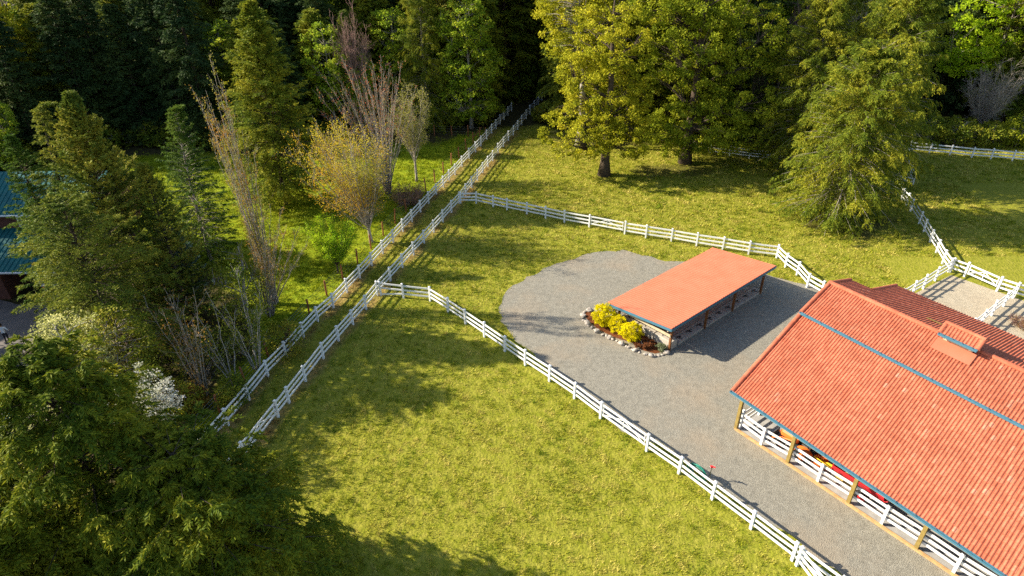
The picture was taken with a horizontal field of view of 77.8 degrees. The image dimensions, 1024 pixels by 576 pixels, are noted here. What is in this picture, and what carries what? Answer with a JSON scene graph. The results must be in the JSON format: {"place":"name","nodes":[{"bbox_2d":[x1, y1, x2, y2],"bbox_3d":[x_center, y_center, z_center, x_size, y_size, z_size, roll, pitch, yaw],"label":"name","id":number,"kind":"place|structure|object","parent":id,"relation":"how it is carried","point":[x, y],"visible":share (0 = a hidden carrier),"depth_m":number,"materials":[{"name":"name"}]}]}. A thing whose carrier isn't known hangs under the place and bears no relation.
{"place":"outdoors","nodes":[
{"label":"outdoors","id":0,"kind":"place"},
{"bbox_2d":[0,300,114,436],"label":"yard paving","id":1,"kind":"structure","parent":0,"point":[22,322],"depth_m":51.03,"materials":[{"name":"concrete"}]},
{"bbox_2d":[0,0,1023,575],"bbox_3d":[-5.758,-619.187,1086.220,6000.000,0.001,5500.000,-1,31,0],"label":"ground","id":2,"kind":"structure","parent":0,"point":[1002,198],"depth_m":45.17,"materials":[{"name":"green plant"}]},
{"bbox_2d":[0,101,23,164],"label":"broadleaf tree","id":3,"kind":"object","parent":2,"relation":"on","point":[6,115],"visible":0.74,"depth_m":74.09,"materials":[{"name":"green plant"}]},
{"bbox_2d":[0,1,35,136],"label":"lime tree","id":4,"kind":"object","parent":2,"relation":"on","point":[18,29],"visible":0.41,"depth_m":82.88,"materials":[{"name":"green plant"}]},
{"bbox_2d":[0,17,65,161],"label":"conifer tree","id":5,"kind":"object","parent":2,"relation":"on","point":[7,91],"visible":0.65,"depth_m":79.21,"materials":[{"name":"green plant"}]},
{"bbox_2d":[0,133,111,314],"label":"fir tree","id":6,"kind":"object","parent":2,"relation":"on","point":[13,142],"visible":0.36,"depth_m":45.69,"materials":[{"name":"green plant"}]},
{"bbox_2d":[0,482,117,575],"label":"cedar tree","id":7,"kind":"object","parent":2,"relation":"on","point":[12,560],"visible":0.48,"depth_m":23.34,"materials":[{"name":"green plant"}]},
{"bbox_2d":[16,1,118,134],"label":"conifer tree","id":8,"kind":"object","parent":2,"relation":"on","point":[28,11],"visible":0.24,"depth_m":83.97,"materials":[{"name":"green plant"}]},
{"bbox_2d":[0,170,144,298],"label":"house","id":9,"kind":"structure","parent":2,"relation":"on","point":[9,281],"depth_m":54.37,"materials":[{"name":"metal"}]},
{"bbox_2d":[25,306,121,371],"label":"pale tree","id":10,"kind":"object","parent":2,"relation":"on","point":[46,325],"visible":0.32,"depth_m":37.49,"materials":[{"name":"green plant"}]},
{"bbox_2d":[28,0,128,140],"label":"conifer tree","id":11,"kind":"object","parent":2,"relation":"on","point":[46,17],"visible":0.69,"depth_m":82.66,"materials":[{"name":"green plant"}]},
{"bbox_2d":[21,101,151,331],"bbox_3d":[-33.297,-4.811,46.752,8.741,17.608,8.242,-1,31,0],"label":"hemlock tree","id":12,"kind":"object","parent":2,"relation":"on","point":[37,111],"visible":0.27,"depth_m":44.04,"materials":[{"name":"green plant"}]},
{"bbox_2d":[57,0,142,140],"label":"conifer tree","id":13,"kind":"object","parent":2,"relation":"on","point":[85,22],"visible":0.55,"depth_m":84.23,"materials":[{"name":"green plant"}]},
{"bbox_2d":[50,299,164,411],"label":"leafy tree","id":14,"kind":"object","parent":2,"relation":"on","point":[137,351],"visible":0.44,"depth_m":38.82,"materials":[{"name":"green plant"}]},
{"bbox_2d":[6,189,212,420],"bbox_3d":[-27.507,0.872,42.021,11.704,14.901,10.873,-1,31,0],"label":"flowering tree","id":15,"kind":"object","parent":2,"relation":"on","point":[59,207],"visible":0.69,"depth_m":40.19,"materials":[{"name":"green plant"}]},
{"bbox_2d":[0,329,222,575],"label":"cedar tree","id":16,"kind":"object","parent":2,"relation":"on","point":[84,392],"visible":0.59,"depth_m":23.32,"materials":[{"name":"green plant"}]},
{"bbox_2d":[32,88,210,342],"bbox_3d":[-29.225,-4.816,45.652,12.113,18.676,11.141,-1,31,0],"label":"spruce tree","id":17,"kind":"object","parent":2,"relation":"on","point":[80,127],"visible":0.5,"depth_m":43.23,"materials":[{"name":"green plant"}]},
{"bbox_2d":[96,3,167,145],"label":"conifer tree","id":18,"kind":"object","parent":2,"relation":"on","point":[113,13],"visible":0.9,"depth_m":84.82,"materials":[{"name":"green plant"}]},
{"bbox_2d":[107,361,185,420],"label":"blossom tree","id":19,"kind":"object","parent":2,"relation":"on","point":[165,398],"visible":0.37,"depth_m":36.09,"materials":[{"name":"white plant"}]},
{"bbox_2d":[129,117,173,146],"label":"bush","id":20,"kind":"object","parent":2,"relation":"on","point":[142,132],"visible":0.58,"depth_m":87.13,"materials":[{"name":"green plant"}]},
{"bbox_2d":[121,0,184,120],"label":"conifer tree","id":21,"kind":"object","parent":2,"relation":"on","point":[128,5],"visible":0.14,"depth_m":89.27,"materials":[{"name":"green plant"}]},
{"bbox_2d":[125,0,209,140],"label":"conifer tree","id":22,"kind":"object","parent":2,"relation":"on","point":[144,16],"visible":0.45,"depth_m":83.43,"materials":[{"name":"green plant"}]},
{"bbox_2d":[130,162,218,327],"bbox_3d":[-25.169,-2.583,46.549,5.725,13.858,5.701,9,32,15],"label":"spruce tree","id":23,"kind":"object","parent":2,"relation":"on","point":[145,174],"visible":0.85,"depth_m":45.90,"materials":[{"name":"green plant"}]},
{"bbox_2d":[145,377,206,425],"bbox_3d":[-21.864,7.136,40.748,4.255,3.203,3.733,23,38,34],"label":"bush","id":24,"kind":"object","parent":2,"relation":"on","point":[184,402],"visible":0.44,"depth_m":40.40,"materials":[{"name":"green plant"}]},
{"bbox_2d":[137,284,224,396],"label":"maple sapling","id":25,"kind":"object","parent":2,"relation":"on","point":[189,346],"visible":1,"depth_m":41.02,"materials":[{"name":"brown plant"}]},
{"bbox_2d":[150,322,216,380],"bbox_3d":[-23.006,4.326,44.515,4.369,4.109,4.829,-1,31,0],"label":"bush","id":26,"kind":"object","parent":2,"relation":"on","point":[159,360],"visible":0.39,"depth_m":44.05,"materials":[{"name":"green plant"}]},
{"bbox_2d":[169,228,215,311],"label":"blue spruce","id":27,"kind":"object","parent":2,"relation":"on","point":[192,262],"visible":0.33,"depth_m":49.96,"materials":[{"name":"green plant"}]},
{"bbox_2d":[151,0,242,148],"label":"conifer tree","id":28,"kind":"object","parent":2,"relation":"on","point":[190,54],"visible":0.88,"depth_m":82.28,"materials":[{"name":"green plant"}]},
{"bbox_2d":[154,104,245,269],"bbox_3d":[-28.207,-8.430,55.576,7.405,15.050,7.338,-1,31,0],"label":"hemlock tree","id":29,"kind":"object","parent":2,"relation":"on","point":[174,121],"visible":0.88,"depth_m":55.27,"materials":[{"name":"green plant"}]},
{"bbox_2d":[182,323,241,363],"bbox_3d":[-21.727,3.929,46.223,4.059,2.981,4.113,-1,31,0],"label":"bush","id":30,"kind":"object","parent":2,"relation":"on","point":[219,343],"visible":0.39,"depth_m":46.02,"materials":[{"name":"green plant"}]},
{"bbox_2d":[183,296,245,378],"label":"sapling","id":31,"kind":"object","parent":2,"relation":"on","point":[220,354],"visible":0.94,"depth_m":43.26,"materials":[{"name":"brown plant"}]},
{"bbox_2d":[193,0,236,75],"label":"conifer tree","id":32,"kind":"object","parent":2,"relation":"on","point":[213,15],"visible":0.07,"depth_m":95.80,"materials":[{"name":"green plant"}]},
{"bbox_2d":[73,400,365,575],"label":"cedar tree","id":33,"kind":"object","parent":2,"relation":"on","point":[202,487],"visible":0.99,"depth_m":24.01,"materials":[{"name":"green plant"}]},
{"bbox_2d":[197,18,242,117],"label":"broadleaf tree","id":34,"kind":"object","parent":2,"relation":"on","point":[216,28],"visible":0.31,"depth_m":88.18,"materials":[{"name":"green plant"}]},
{"bbox_2d":[185,50,278,304],"bbox_3d":[-20.703,-7.285,47.863,3.802,20.399,3.485,-1,31,0],"label":"poplar tree","id":35,"kind":"object","parent":2,"relation":"on","point":[249,221],"visible":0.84,"depth_m":47.10,"materials":[{"name":"brown plant"}]},
{"bbox_2d":[208,371,258,408],"bbox_3d":[-18.445,6.881,41.828,2.719,2.394,2.830,17,35,26],"label":"bush","id":36,"kind":"object","parent":2,"relation":"on","point":[227,393],"visible":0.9,"depth_m":41.60,"materials":[{"name":"green plant"}]},
{"bbox_2d":[204,246,271,328],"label":"ivy tree","id":37,"kind":"object","parent":2,"relation":"on","point":[218,284],"visible":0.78,"depth_m":47.53,"materials":[{"name":"green plant"}]},
{"bbox_2d":[219,20,257,134],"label":"conifer tree","id":38,"kind":"object","parent":2,"relation":"on","point":[231,43],"visible":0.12,"depth_m":83.74,"materials":[{"name":"green plant"}]},
{"bbox_2d":[206,257,275,369],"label":"sapling","id":39,"kind":"object","parent":2,"relation":"on","point":[259,323],"visible":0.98,"depth_m":43.41,"materials":[{"name":"brown plant"}]},
{"bbox_2d":[218,0,265,124],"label":"conifer tree","id":40,"kind":"object","parent":2,"relation":"on","point":[232,6],"visible":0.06,"depth_m":89.06,"materials":[{"name":"green plant"}]},
{"bbox_2d":[234,203,312,316],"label":"budding tree","id":41,"kind":"object","parent":2,"relation":"on","point":[269,300],"visible":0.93,"depth_m":48.91,"materials":[{"name":"brown plant"}]},
{"bbox_2d":[218,0,334,213],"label":"cedar tree","id":42,"kind":"object","parent":2,"relation":"on","point":[259,65],"visible":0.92,"depth_m":64.12,"materials":[{"name":"green plant"}]},
{"bbox_2d":[260,317,306,362],"bbox_3d":[-16.509,3.810,46.290,3.398,3.191,3.294,-1,31,0],"label":"bush","id":43,"kind":"object","parent":2,"relation":"on","point":[275,330],"visible":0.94,"depth_m":46.22,"materials":[{"name":"green plant"}]},
{"bbox_2d":[251,22,324,153],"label":"conifer tree","id":44,"kind":"object","parent":2,"relation":"on","point":[295,73],"visible":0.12,"depth_m":83.49,"materials":[{"name":"green plant"}]},
{"bbox_2d":[275,0,316,104],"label":"conifer tree","id":45,"kind":"object","parent":2,"relation":"on","point":[287,19],"visible":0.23,"depth_m":90.59,"materials":[{"name":"green plant"}]},
{"bbox_2d":[258,0,333,69],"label":"conifer tree","id":46,"kind":"object","parent":2,"relation":"on","point":[276,3],"visible":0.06,"depth_m":92.39,"materials":[{"name":"green plant"}]},
{"bbox_2d":[292,0,348,117],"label":"conifer tree","id":47,"kind":"object","parent":2,"relation":"on","point":[325,7],"visible":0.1,"depth_m":89.31,"materials":[{"name":"green plant"}]},
{"bbox_2d":[290,7,358,128],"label":"tree","id":48,"kind":"object","parent":2,"relation":"on","point":[309,15],"visible":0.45,"depth_m":87.14,"materials":[{"name":"green plant"}]},
{"bbox_2d":[299,21,350,134],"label":"broadleaf tree","id":49,"kind":"object","parent":2,"relation":"on","point":[323,86],"visible":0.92,"depth_m":85.63,"materials":[{"name":"green plant"}]},
{"bbox_2d":[268,105,392,242],"bbox_3d":[-15.989,-10.117,59.696,10.757,13.124,10.582,-1,31,0],"label":"budding maple","id":50,"kind":"object","parent":2,"relation":"on","point":[351,186],"visible":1,"depth_m":58.39,"materials":[{"name":"yellow plant"}]},
{"bbox_2d":[299,210,361,273],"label":"tree","id":51,"kind":"object","parent":2,"relation":"on","point":[332,251],"visible":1,"depth_m":55.01,"materials":[{"name":"green plant"}]},
{"bbox_2d":[186,127,479,431],"bbox_3d":[-12.746,-5.858,63.421,0.583,1.936,65.396,7,32,12],"label":"wire fence","id":52,"kind":"object","parent":2,"relation":"on","point":[267,353],"visible":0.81,"depth_m":56.61,"materials":[{"name":"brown wood"}]},
{"bbox_2d":[329,0,375,138],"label":"bare tree","id":53,"kind":"object","parent":2,"relation":"on","point":[354,64],"visible":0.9,"depth_m":84.63,"materials":[{"name":"brown plant"}]},
{"bbox_2d":[332,9,378,134],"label":"fir tree","id":54,"kind":"object","parent":2,"relation":"on","point":[345,15],"visible":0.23,"depth_m":88.51,"materials":[{"name":"green plant"}]},
{"bbox_2d":[339,51,379,134],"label":"broadleaf tree","id":55,"kind":"object","parent":2,"relation":"on","point":[369,81],"visible":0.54,"depth_m":87.63,"materials":[{"name":"brown plant"}]},
{"bbox_2d":[210,102,511,430],"bbox_3d":[-10.799,-7.134,65.665,0.591,1.610,87.880,7,32,12],"label":"rail fence","id":56,"kind":"object","parent":2,"relation":"on","point":[265,365],"visible":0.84,"depth_m":54.82,"materials":[{"name":"white wood"}]},
{"bbox_2d":[316,55,420,193],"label":"red twigged tree","id":57,"kind":"object","parent":2,"relation":"on","point":[389,160],"visible":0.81,"depth_m":69.12,"materials":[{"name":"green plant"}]},
{"bbox_2d":[349,0,406,122],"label":"conifer tree","id":58,"kind":"object","parent":2,"relation":"on","point":[361,6],"visible":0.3,"depth_m":91.60,"materials":[{"name":"green plant"}]},
{"bbox_2d":[228,92,542,458],"bbox_3d":[-6.583,-9.128,68.922,0.792,1.608,93.586,7,32,13],"label":"rail fence","id":59,"kind":"object","parent":2,"relation":"on","point":[322,352],"visible":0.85,"depth_m":53.61,"materials":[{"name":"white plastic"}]},
{"bbox_2d":[367,5,412,124],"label":"alder tree","id":60,"kind":"object","parent":2,"relation":"on","point":[389,42],"visible":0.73,"depth_m":90.47,"materials":[{"name":"green plant"}]},
{"bbox_2d":[375,79,432,181],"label":"tree","id":61,"kind":"object","parent":2,"relation":"on","point":[410,133],"visible":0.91,"depth_m":72.67,"materials":[{"name":"green plant"}]},
{"bbox_2d":[385,176,427,208],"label":"bramble thicket","id":62,"kind":"object","parent":2,"relation":"on","point":[401,198],"visible":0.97,"depth_m":69.75,"materials":[{"name":"brown plant"}]},
{"bbox_2d":[397,0,456,135],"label":"cedar tree","id":63,"kind":"object","parent":2,"relation":"on","point":[423,79],"visible":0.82,"depth_m":88.54,"materials":[{"name":"green plant"}]},
{"bbox_2d":[393,0,478,109],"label":"conifer tree","id":64,"kind":"object","parent":2,"relation":"on","point":[435,6],"visible":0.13,"depth_m":92.70,"materials":[{"name":"green plant"}]},
{"bbox_2d":[432,0,505,128],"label":"alder tree","id":65,"kind":"object","parent":2,"relation":"on","point":[474,41],"visible":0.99,"depth_m":88.49,"materials":[{"name":"green plant"}]},
{"bbox_2d":[441,0,510,124],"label":"conifer tree","id":66,"kind":"object","parent":2,"relation":"on","point":[498,36],"visible":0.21,"depth_m":92.81,"materials":[{"name":"green plant"}]},
{"bbox_2d":[489,0,542,104],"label":"conifer tree","id":67,"kind":"object","parent":2,"relation":"on","point":[520,55],"visible":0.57,"depth_m":103.47,"materials":[{"name":"green plant"}]},
{"bbox_2d":[497,0,542,87],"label":"conifer tree","id":68,"kind":"object","parent":2,"relation":"on","point":[525,24],"visible":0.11,"depth_m":107.96,"materials":[{"name":"green plant"}]},
{"bbox_2d":[523,0,559,99],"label":"conifer tree","id":69,"kind":"object","parent":2,"relation":"on","point":[539,85],"visible":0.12,"depth_m":106.30,"materials":[{"name":"green plant"}]},
{"bbox_2d":[535,0,607,125],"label":"conifer tree","id":70,"kind":"object","parent":2,"relation":"on","point":[555,103],"visible":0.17,"depth_m":89.73,"materials":[{"name":"green plant"}]},
{"bbox_2d":[530,0,647,147],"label":"maple tree","id":71,"kind":"object","parent":2,"relation":"on","point":[563,19],"visible":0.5,"depth_m":77.83,"materials":[{"name":"green plant"}]},
{"bbox_2d":[537,0,661,177],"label":"maple tree","id":72,"kind":"object","parent":2,"relation":"on","point":[611,132],"visible":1,"depth_m":71.97,"materials":[{"name":"green plant"}]},
{"bbox_2d":[378,281,844,575],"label":"rail fence","id":73,"kind":"object","parent":2,"relation":"on","point":[713,488],"visible":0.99,"depth_m":37.90,"materials":[{"name":"white wood"}]},
{"bbox_2d":[602,405,646,445],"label":"field gate","id":74,"kind":"structure","parent":73,"relation":"attached to","point":[626,426],"depth_m":39.07,"materials":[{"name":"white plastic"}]},
{"bbox_2d":[576,0,669,134],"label":"conifer tree","id":75,"kind":"object","parent":2,"relation":"on","point":[633,39],"visible":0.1,"depth_m":84.70,"materials":[{"name":"green plant"}]},
{"bbox_2d":[460,191,826,290],"bbox_3d":[11.469,-6.046,63.508,37.685,1.607,5.176,18,35,27],"label":"rail fence","id":76,"kind":"object","parent":2,"relation":"on","point":[696,242],"visible":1,"depth_m":61.80,"materials":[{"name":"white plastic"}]},
{"bbox_2d":[622,0,702,137],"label":"conifer tree","id":77,"kind":"object","parent":2,"relation":"on","point":[666,93],"visible":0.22,"depth_m":85.67,"materials":[{"name":"green plant"}]},
{"bbox_2d":[662,0,738,138],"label":"conifer tree","id":78,"kind":"object","parent":2,"relation":"on","point":[688,99],"visible":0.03,"depth_m":85.25,"materials":[{"name":"green plant"}]},
{"bbox_2d":[627,0,808,164],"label":"maple tree","id":79,"kind":"object","parent":2,"relation":"on","point":[717,104],"visible":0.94,"depth_m":73.72,"materials":[{"name":"green plant"}]},
{"bbox_2d":[703,0,799,140],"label":"conifer tree","id":80,"kind":"object","parent":2,"relation":"on","point":[767,11],"visible":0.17,"depth_m":83.21,"materials":[{"name":"green plant"}]},
{"bbox_2d":[746,0,865,182],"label":"cedar tree","id":81,"kind":"object","parent":2,"relation":"on","point":[835,13],"visible":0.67,"depth_m":70.77,"materials":[{"name":"green plant"}]},
{"bbox_2d":[758,38,931,240],"bbox_3d":[33.184,-14.137,62.495,14.329,20.039,14.354,-1,31,0],"label":"cedar tree","id":82,"kind":"object","parent":2,"relation":"on","point":[858,91],"visible":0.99,"depth_m":60.08,"materials":[{"name":"green plant"}]},
{"bbox_2d":[729,278,1023,575],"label":"barn","id":83,"kind":"structure","parent":2,"relation":"on","point":[908,404],"depth_m":34.64,"materials":[{"name":"tile"}]},
{"bbox_2d":[764,427,828,467],"bbox_3d":[17.032,8.962,37.825,1.440,1.969,3.680,-21,37,-31],"label":"tractor","id":84,"kind":"object","parent":83,"relation":"on","point":[805,448],"visible":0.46,"depth_m":37.46,"materials":[{"name":"orange paint"}]},
{"bbox_2d":[820,459,889,504],"bbox_3d":[19.205,10.691,35.704,1.780,1.155,4.254,-21,37,-31],"label":"manure spreader","id":85,"kind":"object","parent":83,"relation":"on","point":[838,470],"visible":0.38,"depth_m":34.80,"materials":[{"name":"red paint"}]},
{"bbox_2d":[739,412,996,575],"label":"rail fence","id":86,"kind":"object","parent":83,"relation":"attached to","point":[886,513],"visible":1,"depth_m":33.76,"materials":[{"name":"white wood"}]},
{"bbox_2d":[803,0,956,203],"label":"cedar tree","id":87,"kind":"object","parent":2,"relation":"on","point":[898,19],"visible":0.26,"depth_m":65.93,"materials":[{"name":"green plant"}]},
{"bbox_2d":[893,180,954,272],"bbox_3d":[41.477,-6.920,64.504,0.637,1.606,19.961,7,32,12],"label":"rail fence","id":88,"kind":"object","parent":2,"relation":"on","point":[932,234],"visible":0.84,"depth_m":61.41,"materials":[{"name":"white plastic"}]},
{"bbox_2d":[910,110,951,146],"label":"laurel bush","id":89,"kind":"object","parent":2,"relation":"on","point":[939,127],"visible":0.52,"depth_m":84.78,"materials":[{"name":"green plant"}]},
{"bbox_2d":[918,0,999,116],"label":"conifer tree","id":90,"kind":"object","parent":2,"relation":"on","point":[950,97],"visible":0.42,"depth_m":95.79,"materials":[{"name":"green plant"}]},
{"bbox_2d":[938,119,986,147],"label":"laurel bush","id":91,"kind":"object","parent":2,"relation":"on","point":[961,135],"visible":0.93,"depth_m":84.38,"materials":[{"name":"green plant"}]},
{"bbox_2d":[909,141,1023,160],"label":"rail fence","id":92,"kind":"object","parent":2,"relation":"on","point":[990,156],"visible":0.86,"depth_m":81.56,"materials":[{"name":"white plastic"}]},
{"bbox_2d":[917,275,1023,338],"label":"sand paddock","id":93,"kind":"structure","parent":2,"relation":"on","point":[968,298],"depth_m":52.55,"materials":[{"name":"beige sand"}]},
{"bbox_2d":[936,0,1023,118],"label":"lime tree","id":94,"kind":"object","parent":2,"relation":"on","point":[960,52],"visible":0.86,"depth_m":90.09,"materials":[{"name":"green plant"}]},
{"bbox_2d":[958,57,1023,123],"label":"bare tree","id":95,"kind":"object","parent":2,"relation":"on","point":[988,113],"visible":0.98,"depth_m":86.55,"materials":[{"name":"grey plant"}]},
{"bbox_2d":[967,119,1015,149],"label":"laurel bush","id":96,"kind":"object","parent":2,"relation":"on","point":[990,135],"visible":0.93,"depth_m":84.27,"materials":[{"name":"green plant"}]},
{"bbox_2d":[960,0,1023,124],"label":"conifer tree","id":97,"kind":"object","parent":2,"relation":"on","point":[1016,106],"visible":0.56,"depth_m":90.25,"materials":[{"name":"green plant"}]},
{"bbox_2d":[998,112,1023,148],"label":"laurel bush","id":98,"kind":"object","parent":2,"relation":"on","point":[1015,127],"visible":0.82,"depth_m":84.35,"materials":[{"name":"green plant"}]},
{"bbox_2d":[499,250,951,575],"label":"gravel driveway","id":99,"kind":"structure","parent":0,"point":[680,399],"depth_m":44.03,"materials":[{"name":"grey gravel"}]},
{"bbox_2d":[584,312,666,353],"bbox_3d":[8.562,3.268,49.143,7.454,0.186,2.161,25,39,36],"label":"mulch bed","id":100,"kind":"object","parent":99,"relation":"on","point":[652,349],"visible":0.44,"depth_m":48.72,"materials":[{"name":"brown wood"}]},
{"bbox_2d":[591,303,618,327],"bbox_3d":[7.216,2.178,49.486,2.316,2.170,2.142,-13,33,-20],"label":"yellow shrub","id":101,"kind":"object","parent":100,"relation":"on","point":[604,313],"visible":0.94,"depth_m":49.05,"materials":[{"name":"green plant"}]},
{"bbox_2d":[618,321,644,342],"bbox_3d":[9.028,3.333,47.769,1.998,1.872,1.848,-15,34,-22],"label":"yellow shrub","id":102,"kind":"object","parent":100,"relation":"on","point":[630,331],"visible":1,"depth_m":47.42,"materials":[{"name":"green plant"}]},
{"bbox_2d":[621,314,676,349],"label":"block wall","id":103,"kind":"structure","parent":99,"relation":"on","point":[653,334],"depth_m":47.90,"materials":[{"name":"concrete"}]},
{"bbox_2d":[607,247,776,350],"bbox_3d":[14.720,0.391,51.560,14.103,2.562,6.119,-24,38,-34],"label":"open shelter","id":104,"kind":"object","parent":99,"relation":"on","point":[680,297],"visible":0.99,"depth_m":50.33,"materials":[{"name":"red metal"}]},
{"bbox_2d":[673,287,759,344],"bbox_3d":[16.581,2.093,51.008,11.569,0.183,0.800,-24,38,-34],"label":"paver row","id":105,"kind":"object","parent":99,"relation":"on","point":[713,317],"visible":0.98,"depth_m":50.67,"materials":[{"name":"stone"}]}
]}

